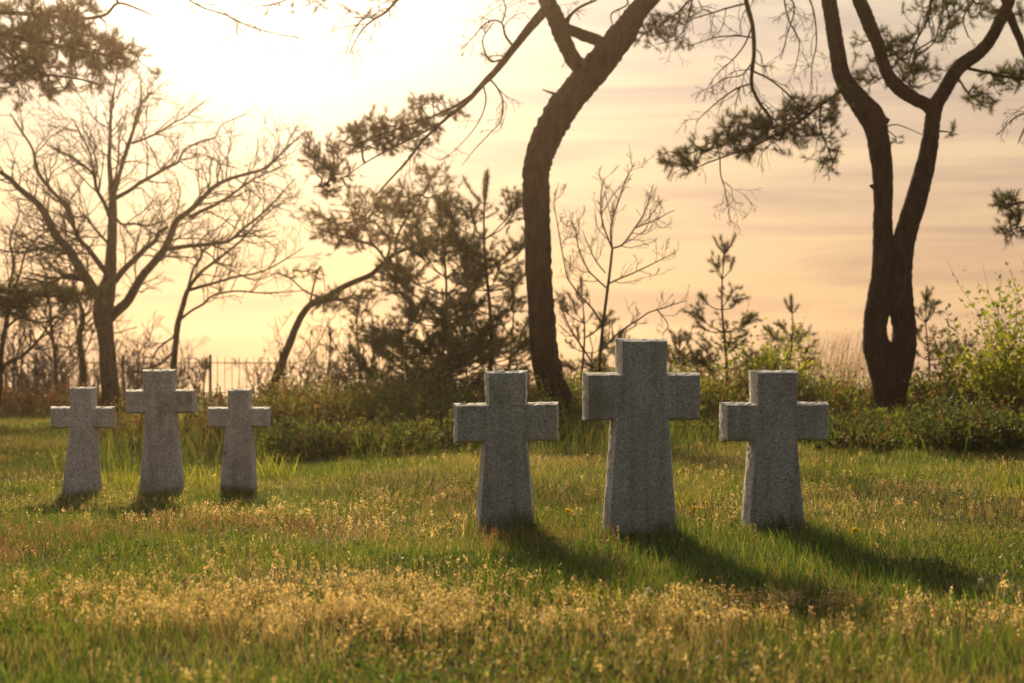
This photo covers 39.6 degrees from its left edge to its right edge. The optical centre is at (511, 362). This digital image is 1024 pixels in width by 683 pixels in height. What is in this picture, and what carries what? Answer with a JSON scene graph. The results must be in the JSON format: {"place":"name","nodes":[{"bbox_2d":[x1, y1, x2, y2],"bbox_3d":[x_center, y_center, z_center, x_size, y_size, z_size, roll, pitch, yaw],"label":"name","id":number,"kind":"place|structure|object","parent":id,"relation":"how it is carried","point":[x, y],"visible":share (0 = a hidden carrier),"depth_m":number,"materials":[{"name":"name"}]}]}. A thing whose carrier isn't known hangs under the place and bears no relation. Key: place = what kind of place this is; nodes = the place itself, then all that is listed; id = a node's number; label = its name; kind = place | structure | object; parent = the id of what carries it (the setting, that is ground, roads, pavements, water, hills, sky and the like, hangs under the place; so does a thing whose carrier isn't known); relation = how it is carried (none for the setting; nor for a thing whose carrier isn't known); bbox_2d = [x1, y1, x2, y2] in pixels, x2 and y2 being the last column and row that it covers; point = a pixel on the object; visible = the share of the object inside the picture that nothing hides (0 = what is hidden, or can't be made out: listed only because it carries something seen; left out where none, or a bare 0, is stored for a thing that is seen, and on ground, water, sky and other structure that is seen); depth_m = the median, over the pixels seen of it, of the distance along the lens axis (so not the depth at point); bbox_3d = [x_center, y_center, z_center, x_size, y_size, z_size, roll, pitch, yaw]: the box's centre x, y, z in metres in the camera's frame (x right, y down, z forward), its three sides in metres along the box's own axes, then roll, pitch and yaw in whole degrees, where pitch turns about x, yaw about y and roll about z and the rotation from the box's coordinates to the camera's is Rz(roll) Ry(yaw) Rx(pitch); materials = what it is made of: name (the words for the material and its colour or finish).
{"place":"outdoors","nodes":[
{"label":"outdoors","id":0,"kind":"place"},
{"bbox_2d":[3,374,1019,396],"bbox_3d":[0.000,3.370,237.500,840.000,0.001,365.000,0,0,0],"label":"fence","id":1,"kind":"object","parent":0,"point":[231,380],"depth_m":271.53,"materials":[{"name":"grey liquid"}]},
{"bbox_2d":[0,394,1023,682],"bbox_3d":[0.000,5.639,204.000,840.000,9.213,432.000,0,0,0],"label":"ground","id":2,"kind":"structure","parent":0,"point":[604,646],"depth_m":6.67,"materials":[{"name":"green plant"}]},
{"bbox_2d":[0,282,37,406],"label":"bare sapling","id":3,"kind":"object","parent":2,"relation":"on","point":[5,370],"visible":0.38,"depth_m":36.36,"materials":[{"name":"brown plant"}]},
{"bbox_2d":[3,360,38,403],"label":"bare sapling","id":4,"kind":"object","parent":2,"relation":"on","point":[21,379],"visible":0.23,"depth_m":40.08,"materials":[{"name":"brown plant"}]},
{"bbox_2d":[0,318,45,413],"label":"bare sapling","id":5,"kind":"object","parent":2,"relation":"on","point":[21,349],"visible":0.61,"depth_m":33.71,"materials":[{"name":"brown plant"}]},
{"bbox_2d":[14,359,62,414],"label":"bare sapling","id":6,"kind":"object","parent":2,"relation":"on","point":[25,379],"visible":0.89,"depth_m":33.04,"materials":[{"name":"brown plant"}]},
{"bbox_2d":[6,338,71,412],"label":"bare sapling","id":7,"kind":"object","parent":2,"relation":"on","point":[39,364],"visible":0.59,"depth_m":34.88,"materials":[{"name":"brown plant"}]},
{"bbox_2d":[8,353,72,406],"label":"bare sapling","id":8,"kind":"object","parent":2,"relation":"on","point":[41,376],"visible":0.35,"depth_m":37.06,"materials":[{"name":"brown plant"}]},
{"bbox_2d":[23,350,61,403],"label":"bare sapling","id":9,"kind":"object","parent":2,"relation":"on","point":[38,367],"visible":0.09,"depth_m":43.09,"materials":[{"name":"brown plant"}]},
{"bbox_2d":[0,198,97,407],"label":"bare tree","id":10,"kind":"object","parent":2,"relation":"on","point":[7,325],"visible":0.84,"depth_m":29.81,"materials":[{"name":"brown plant"}]},
{"bbox_2d":[2,252,98,398],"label":"bare tree","id":11,"kind":"object","parent":2,"relation":"on","point":[54,359],"visible":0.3,"depth_m":38.99,"materials":[{"name":"brown plant"}]},
{"bbox_2d":[0,376,101,417],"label":"leafy shrub","id":12,"kind":"object","parent":2,"relation":"on","point":[8,401],"visible":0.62,"depth_m":32.56,"materials":[{"name":"green plant"}]},
{"bbox_2d":[30,354,86,389],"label":"bare sapling","id":13,"kind":"object","parent":2,"relation":"on","point":[33,379],"visible":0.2,"depth_m":42.04,"materials":[{"name":"brown plant"}]},
{"bbox_2d":[40,324,88,394],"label":"bare sapling","id":14,"kind":"object","parent":2,"relation":"on","point":[61,370],"visible":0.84,"depth_m":36.74,"materials":[{"name":"brown plant"}]},
{"bbox_2d":[19,379,133,414],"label":"leafy shrub","id":15,"kind":"object","parent":2,"relation":"on","point":[99,395],"visible":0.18,"depth_m":34.01,"materials":[{"name":"green plant"}]},
{"bbox_2d":[60,368,100,398],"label":"bare sapling","id":16,"kind":"object","parent":2,"relation":"on","point":[97,380],"visible":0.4,"depth_m":34.34,"materials":[{"name":"brown plant"}]},
{"bbox_2d":[66,370,94,386],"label":"bare sapling","id":17,"kind":"object","parent":2,"relation":"on","point":[79,380],"visible":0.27,"depth_m":45.00,"materials":[{"name":"brown plant"}]},
{"bbox_2d":[25,249,136,386],"bbox_3d":[-11.647,-0.924,38.314,3.229,5.275,2.448,0,0,0],"label":"bare tree","id":18,"kind":"object","parent":2,"relation":"on","point":[81,360],"visible":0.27,"depth_m":38.05,"materials":[{"name":"brown plant"}]},
{"bbox_2d":[0,0,163,329],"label":"pine tree","id":19,"kind":"object","parent":2,"relation":"on","point":[31,34],"visible":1,"depth_m":23.71,"materials":[{"name":"green plant"}]},
{"bbox_2d":[50,386,115,497],"bbox_3d":[-3.922,0.780,13.002,0.578,1.129,0.185,0,0,-4],"label":"stone cross","id":20,"kind":"object","parent":2,"relation":"on","point":[83,417],"visible":0.82,"depth_m":12.91,"materials":[{"name":"stone"}]},
{"bbox_2d":[72,361,121,390],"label":"bare sapling","id":21,"kind":"object","parent":2,"relation":"on","point":[93,373],"visible":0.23,"depth_m":43.88,"materials":[{"name":"brown plant"}]},
{"bbox_2d":[67,314,141,397],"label":"bare sapling","id":22,"kind":"object","parent":2,"relation":"on","point":[116,321],"visible":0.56,"depth_m":38.06,"materials":[{"name":"brown plant"}]},
{"bbox_2d":[101,461,139,487],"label":"grass tuft","id":23,"kind":"object","parent":2,"relation":"on","point":[125,480],"visible":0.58,"depth_m":14.25,"materials":[{"name":"green plant"}]},
{"bbox_2d":[97,386,144,450],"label":"leafy shrub","id":24,"kind":"object","parent":2,"relation":"on","point":[136,420],"visible":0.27,"depth_m":19.81,"materials":[{"name":"green plant"}]},
{"bbox_2d":[64,299,178,415],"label":"bare sapling","id":25,"kind":"object","parent":2,"relation":"on","point":[110,347],"visible":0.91,"depth_m":32.74,"materials":[{"name":"brown plant"}]},
{"bbox_2d":[89,351,167,398],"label":"bare sapling","id":26,"kind":"object","parent":2,"relation":"on","point":[132,379],"visible":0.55,"depth_m":34.86,"materials":[{"name":"brown plant"}]},
{"bbox_2d":[119,374,142,392],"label":"bare sapling","id":27,"kind":"object","parent":2,"relation":"on","point":[130,385],"visible":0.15,"depth_m":36.13,"materials":[{"name":"brown plant"}]},
{"bbox_2d":[117,350,156,388],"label":"bare sapling","id":28,"kind":"object","parent":2,"relation":"on","point":[130,370],"visible":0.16,"depth_m":43.86,"materials":[{"name":"brown plant"}]},
{"bbox_2d":[116,318,162,395],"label":"bare sapling","id":29,"kind":"object","parent":2,"relation":"on","point":[138,358],"visible":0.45,"depth_m":38.11,"materials":[{"name":"brown plant"}]},
{"bbox_2d":[4,355,294,400],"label":"metal fence","id":30,"kind":"object","parent":2,"relation":"on","point":[210,374],"visible":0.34,"depth_m":45.99,"materials":[{"name":"black metal"}]},
{"bbox_2d":[130,356,184,385],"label":"bare sapling","id":31,"kind":"object","parent":2,"relation":"on","point":[165,368],"visible":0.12,"depth_m":40.15,"materials":[{"name":"brown plant"}]},
{"bbox_2d":[0,54,317,412],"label":"bare tree","id":32,"kind":"object","parent":2,"relation":"on","point":[112,277],"visible":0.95,"depth_m":33.74,"materials":[{"name":"brown plant"}]},
{"bbox_2d":[126,369,195,494],"bbox_3d":[-3.204,0.696,12.997,0.629,1.281,0.193,0,0,-4],"label":"stone cross","id":33,"kind":"object","parent":2,"relation":"on","point":[160,401],"visible":0.77,"depth_m":12.90,"materials":[{"name":"stone"}]},
{"bbox_2d":[160,322,210,387],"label":"bare sapling","id":34,"kind":"object","parent":2,"relation":"on","point":[182,352],"visible":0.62,"depth_m":43.69,"materials":[{"name":"brown plant"}]},
{"bbox_2d":[176,355,210,407],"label":"bare sapling","id":35,"kind":"object","parent":2,"relation":"on","point":[198,381],"visible":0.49,"depth_m":36.83,"materials":[{"name":"brown plant"}]},
{"bbox_2d":[180,357,222,418],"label":"bare sapling","id":36,"kind":"object","parent":2,"relation":"on","point":[205,363],"visible":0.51,"depth_m":29.98,"materials":[{"name":"brown plant"}]},
{"bbox_2d":[183,463,220,487],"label":"grass tuft","id":37,"kind":"object","parent":2,"relation":"on","point":[195,479],"visible":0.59,"depth_m":13.78,"materials":[{"name":"green plant"}]},
{"bbox_2d":[140,381,269,452],"bbox_3d":[-4.250,0.794,19.522,1.943,1.111,1.734,0,0,0],"label":"leafy shrub","id":38,"kind":"object","parent":2,"relation":"on","point":[220,403],"visible":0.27,"depth_m":19.37,"materials":[{"name":"green plant"}]},
{"bbox_2d":[115,178,323,389],"bbox_3d":[-7.487,-1.434,36.107,5.620,6.124,3.633,0,0,0],"label":"bare tree","id":39,"kind":"object","parent":2,"relation":"on","point":[173,354],"visible":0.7,"depth_m":35.99,"materials":[{"name":"brown plant"}]},
{"bbox_2d":[208,388,270,492],"bbox_3d":[-2.511,0.775,13.102,0.575,1.082,0.187,0,0,-3],"label":"stone cross","id":40,"kind":"object","parent":2,"relation":"on","point":[239,418],"visible":0.85,"depth_m":13.01,"materials":[{"name":"stone"}]},
{"bbox_2d":[226,348,289,406],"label":"bare sapling","id":41,"kind":"object","parent":2,"relation":"on","point":[256,371],"visible":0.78,"depth_m":39.91,"materials":[{"name":"brown plant"}]},
{"bbox_2d":[255,347,309,405],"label":"young pine","id":42,"kind":"object","parent":2,"relation":"on","point":[281,353],"visible":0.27,"depth_m":27.99,"materials":[{"name":"green plant"}]},
{"bbox_2d":[227,372,344,431],"bbox_3d":[-3.473,0.679,22.093,1.736,1.200,1.853,0,0,0],"label":"leafy shrub","id":43,"kind":"object","parent":2,"relation":"on","point":[283,403],"visible":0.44,"depth_m":21.75,"materials":[{"name":"green plant"}]},
{"bbox_2d":[256,450,323,480],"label":"grass tuft","id":44,"kind":"object","parent":2,"relation":"on","point":[271,471],"visible":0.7,"depth_m":14.70,"materials":[{"name":"green plant"}]},
{"bbox_2d":[281,374,314,395],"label":"bare sapling","id":45,"kind":"object","parent":2,"relation":"on","point":[299,383],"visible":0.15,"depth_m":30.91,"materials":[{"name":"brown plant"}]},
{"bbox_2d":[264,350,345,402],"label":"bare sapling","id":46,"kind":"object","parent":2,"relation":"on","point":[304,366],"visible":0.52,"depth_m":33.97,"materials":[{"name":"brown plant"}]},
{"bbox_2d":[262,289,349,391],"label":"bare sapling","id":47,"kind":"object","parent":2,"relation":"on","point":[310,347],"visible":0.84,"depth_m":37.08,"materials":[{"name":"brown plant"}]},
{"bbox_2d":[258,354,370,406],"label":"leafy shrub","id":48,"kind":"object","parent":2,"relation":"on","point":[305,394],"visible":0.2,"depth_m":23.97,"materials":[{"name":"green plant"}]},
{"bbox_2d":[296,331,340,400],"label":"bare sapling","id":49,"kind":"object","parent":2,"relation":"on","point":[313,364],"visible":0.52,"depth_m":39.66,"materials":[{"name":"brown plant"}]},
{"bbox_2d":[309,325,355,397],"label":"young pine","id":50,"kind":"object","parent":2,"relation":"on","point":[330,349],"visible":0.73,"depth_m":26.98,"materials":[{"name":"green plant"}]},
{"bbox_2d":[301,352,368,396],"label":"bare sapling","id":51,"kind":"object","parent":2,"relation":"on","point":[324,378],"visible":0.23,"depth_m":32.86,"materials":[{"name":"brown plant"}]},
{"bbox_2d":[317,333,367,393],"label":"bare sapling","id":52,"kind":"object","parent":2,"relation":"on","point":[345,348],"visible":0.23,"depth_m":36.23,"materials":[{"name":"brown plant"}]},
{"bbox_2d":[324,358,365,396],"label":"bare sapling","id":53,"kind":"object","parent":2,"relation":"on","point":[340,386],"visible":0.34,"depth_m":31.88,"materials":[{"name":"brown plant"}]},
{"bbox_2d":[305,289,390,395],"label":"bare sapling","id":54,"kind":"object","parent":2,"relation":"on","point":[355,348],"visible":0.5,"depth_m":30.18,"materials":[{"name":"brown plant"}]},
{"bbox_2d":[332,299,370,393],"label":"young pine","id":55,"kind":"object","parent":2,"relation":"on","point":[343,377],"visible":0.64,"depth_m":25.98,"materials":[{"name":"green plant"}]},
{"bbox_2d":[265,156,467,403],"bbox_3d":[-3.294,-1.497,31.499,4.797,6.235,3.124,0,0,0],"label":"pine tree","id":56,"kind":"object","parent":2,"relation":"on","point":[398,206],"visible":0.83,"depth_m":31.11,"materials":[{"name":"green plant"}]},
{"bbox_2d":[296,361,437,425],"bbox_3d":[-2.210,0.624,22.574,2.270,1.398,2.023,0,0,-37],"label":"leafy shrub","id":57,"kind":"object","parent":2,"relation":"on","point":[362,401],"visible":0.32,"depth_m":22.06,"materials":[{"name":"green plant"}]},
{"bbox_2d":[345,282,427,388],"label":"bare sapling","id":58,"kind":"object","parent":2,"relation":"on","point":[379,334],"visible":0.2,"depth_m":33.09,"materials":[{"name":"brown plant"}]},
{"bbox_2d":[342,283,466,403],"bbox_3d":[-1.842,-0.071,24.605,2.211,2.666,2.025,0,0,0],"label":"young pine","id":59,"kind":"object","parent":2,"relation":"on","point":[410,311],"visible":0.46,"depth_m":24.41,"materials":[{"name":"green plant"}]},
{"bbox_2d":[358,481,457,503],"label":"grass tuft","id":60,"kind":"object","parent":2,"relation":"on","point":[406,494],"visible":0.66,"depth_m":11.45,"materials":[{"name":"green plant"}]},
{"bbox_2d":[350,341,482,422],"bbox_3d":[-1.282,0.480,22.408,2.223,1.651,2.078,0,0,-25],"label":"leafy shrub","id":61,"kind":"object","parent":2,"relation":"on","point":[401,392],"visible":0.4,"depth_m":22.13,"materials":[{"name":"green plant"}]},
{"bbox_2d":[346,185,522,392],"bbox_3d":[-1.267,-1.056,26.619,3.089,4.558,3.420,0,0,29],"label":"young pine","id":62,"kind":"object","parent":2,"relation":"on","point":[405,270],"visible":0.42,"depth_m":26.03,"materials":[{"name":"green plant"}]},
{"bbox_2d":[189,0,716,413],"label":"pine tree","id":63,"kind":"object","parent":2,"relation":"on","point":[593,69],"visible":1,"depth_m":23.95,"materials":[{"name":"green plant"}]},
{"bbox_2d":[400,292,539,410],"bbox_3d":[-0.692,0.041,23.590,2.378,2.501,2.171,0,0,-45],"label":"young pine","id":64,"kind":"object","parent":2,"relation":"on","point":[482,334],"visible":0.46,"depth_m":23.44,"materials":[{"name":"green plant"}]},
{"bbox_2d":[419,167,534,391],"bbox_3d":[-0.489,-1.185,25.663,2.376,4.715,2.708,0,0,0],"label":"young pine","id":65,"kind":"object","parent":2,"relation":"on","point":[455,242],"visible":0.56,"depth_m":25.30,"materials":[{"name":"green plant"}]},
{"bbox_2d":[469,267,535,388],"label":"young pine","id":66,"kind":"object","parent":2,"relation":"on","point":[511,290],"visible":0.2,"depth_m":26.68,"materials":[{"name":"green plant"}]},
{"bbox_2d":[453,370,558,535],"bbox_3d":[-0.035,0.621,9.002,0.671,1.152,0.206,-1,0,-5],"label":"stone cross","id":67,"kind":"object","parent":2,"relation":"on","point":[505,423],"visible":0.82,"depth_m":8.90,"materials":[{"name":"grey stone"}]},
{"bbox_2d":[509,499,513,536],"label":"weed stalk","id":68,"kind":"object","parent":2,"relation":"on","point":[510,523],"visible":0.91,"depth_m":8.35,"materials":[{"name":"green plant"}]},
{"bbox_2d":[0,339,1023,471],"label":"undergrowth","id":69,"kind":"object","parent":2,"relation":"on","point":[923,417],"visible":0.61,"depth_m":18.37,"materials":[{"name":"green plant"}]},
{"bbox_2d":[520,361,574,382],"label":"bare sapling","id":70,"kind":"object","parent":2,"relation":"on","point":[562,363],"visible":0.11,"depth_m":29.83,"materials":[{"name":"brown plant"}]},
{"bbox_2d":[541,578,597,609],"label":"grass tuft","id":71,"kind":"object","parent":2,"relation":"on","point":[575,594],"visible":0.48,"depth_m":6.20,"materials":[{"name":"green plant"}]},
{"bbox_2d":[554,275,619,389],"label":"young pine","id":72,"kind":"object","parent":2,"relation":"on","point":[598,326],"visible":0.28,"depth_m":27.00,"materials":[{"name":"green plant"}]},
{"bbox_2d":[574,326,630,374],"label":"young pine","id":73,"kind":"object","parent":2,"relation":"on","point":[612,350],"visible":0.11,"depth_m":27.37,"materials":[{"name":"green plant"}]},
{"bbox_2d":[583,583,643,611],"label":"grass tuft","id":74,"kind":"object","parent":2,"relation":"on","point":[611,596],"visible":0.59,"depth_m":6.09,"materials":[{"name":"green plant"}]},
{"bbox_2d":[549,146,689,371],"bbox_3d":[1.794,-1.270,24.381,2.498,4.899,1.736,0,0,0],"label":"bare shrub","id":75,"kind":"object","parent":2,"relation":"on","point":[601,349],"visible":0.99,"depth_m":24.49,"materials":[{"name":"brown plant"}]},
{"bbox_2d":[582,338,699,539],"bbox_3d":[0.787,0.517,8.703,0.722,1.334,0.228,0,0,-6],"label":"stone cross","id":76,"kind":"object","parent":2,"relation":"on","point":[641,397],"visible":0.84,"depth_m":8.59,"materials":[{"name":"grey stone"}]},
{"bbox_2d":[673,475,720,511],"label":"grass tuft","id":77,"kind":"object","parent":2,"relation":"on","point":[686,501],"visible":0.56,"depth_m":10.48,"materials":[{"name":"green plant"}]},
{"bbox_2d":[666,322,728,388],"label":"young pine","id":78,"kind":"object","parent":2,"relation":"on","point":[679,342],"visible":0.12,"depth_m":26.84,"materials":[{"name":"green plant"}]},
{"bbox_2d":[667,231,783,399],"bbox_3d":[3.674,-0.639,26.047,2.628,3.538,2.046,0,0,0],"label":"young pine","id":79,"kind":"object","parent":2,"relation":"on","point":[702,361],"visible":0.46,"depth_m":25.97,"materials":[{"name":"green plant"}]},
{"bbox_2d":[715,527,799,540],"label":"grass tuft","id":80,"kind":"object","parent":2,"relation":"on","point":[762,534],"visible":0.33,"depth_m":8.63,"materials":[{"name":"green plant"}]},
{"bbox_2d":[700,296,824,400],"bbox_3d":[4.384,0.031,24.994,2.152,2.417,2.196,0,0,0],"label":"leafy shrub","id":81,"kind":"object","parent":2,"relation":"on","point":[773,361],"visible":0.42,"depth_m":24.98,"materials":[{"name":"green plant"}]},
{"bbox_2d":[732,574,802,610],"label":"grass tuft","id":82,"kind":"object","parent":2,"relation":"on","point":[778,594],"visible":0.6,"depth_m":6.23,"materials":[{"name":"green plant"}]},
{"bbox_2d":[719,370,828,533],"bbox_3d":[1.655,0.614,8.998,0.687,1.144,0.207,0,0,-5],"label":"stone cross","id":83,"kind":"object","parent":2,"relation":"on","point":[772,421],"visible":0.85,"depth_m":8.90,"materials":[{"name":"grey stone"}]},
{"bbox_2d":[760,293,818,381],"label":"young pine","id":84,"kind":"object","parent":2,"relation":"on","point":[781,325],"visible":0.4,"depth_m":28.98,"materials":[{"name":"green plant"}]},
{"bbox_2d":[762,326,870,395],"bbox_3d":[6.970,0.148,31.098,3.357,1.896,2.231,0,0,32],"label":"reed clump","id":85,"kind":"object","parent":2,"relation":"on","point":[841,362],"visible":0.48,"depth_m":31.03,"materials":[{"name":"beige plant"}]},
{"bbox_2d":[777,529,883,550],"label":"grass tuft","id":86,"kind":"object","parent":2,"relation":"on","point":[822,538],"visible":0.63,"depth_m":8.28,"materials":[{"name":"green plant"}]},
{"bbox_2d":[655,0,1023,415],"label":"pine tree","id":87,"kind":"object","parent":2,"relation":"on","point":[888,361],"visible":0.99,"depth_m":23.35,"materials":[{"name":"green plant"}]},
{"bbox_2d":[850,526,859,542],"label":"dandelion","id":88,"kind":"object","parent":2,"relation":"on","point":[854,530],"visible":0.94,"depth_m":8.42,"materials":[{"name":"yellow plant"}]},
{"bbox_2d":[836,464,922,475],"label":"grass tuft","id":89,"kind":"object","parent":2,"relation":"on","point":[878,470],"visible":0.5,"depth_m":12.95,"materials":[{"name":"green plant"}]},
{"bbox_2d":[913,285,978,382],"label":"young pine","id":90,"kind":"object","parent":2,"relation":"on","point":[926,297],"visible":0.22,"depth_m":27.99,"materials":[{"name":"green plant"}]},
{"bbox_2d":[918,315,1021,398],"bbox_3d":[7.631,0.074,23.116,2.238,2.068,2.212,0,0,0],"label":"leafy shrub","id":91,"kind":"object","parent":2,"relation":"on","point":[991,337],"visible":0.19,"depth_m":23.07,"materials":[{"name":"green plant"}]},
{"bbox_2d":[919,260,1023,404],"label":"leafy shrub","id":92,"kind":"object","parent":2,"relation":"on","point":[1012,370],"visible":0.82,"depth_m":21.66,"materials":[{"name":"green plant"}]},
{"bbox_2d":[978,578,983,599],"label":"dandelion","id":93,"kind":"object","parent":2,"relation":"on","point":[981,580],"visible":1,"depth_m":6.41,"materials":[{"name":"white plant"}]},
{"bbox_2d":[943,587,1021,618],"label":"grass tuft","id":94,"kind":"object","parent":2,"relation":"on","point":[974,603],"visible":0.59,"depth_m":6.03,"materials":[{"name":"green plant"}]},
{"bbox_2d":[958,253,1023,390],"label":"leafy shrub","id":95,"kind":"object","parent":2,"relation":"on","point":[992,322],"visible":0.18,"depth_m":23.41,"materials":[{"name":"green plant"}]},
{"bbox_2d":[979,465,1023,499],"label":"grass tuft","id":96,"kind":"object","parent":2,"relation":"on","point":[1004,486],"visible":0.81,"depth_m":11.28,"materials":[{"name":"green plant"}]},
{"bbox_2d":[0,0,1023,373],"label":"sky","id":97,"kind":"structure","parent":0,"point":[806,238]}
]}

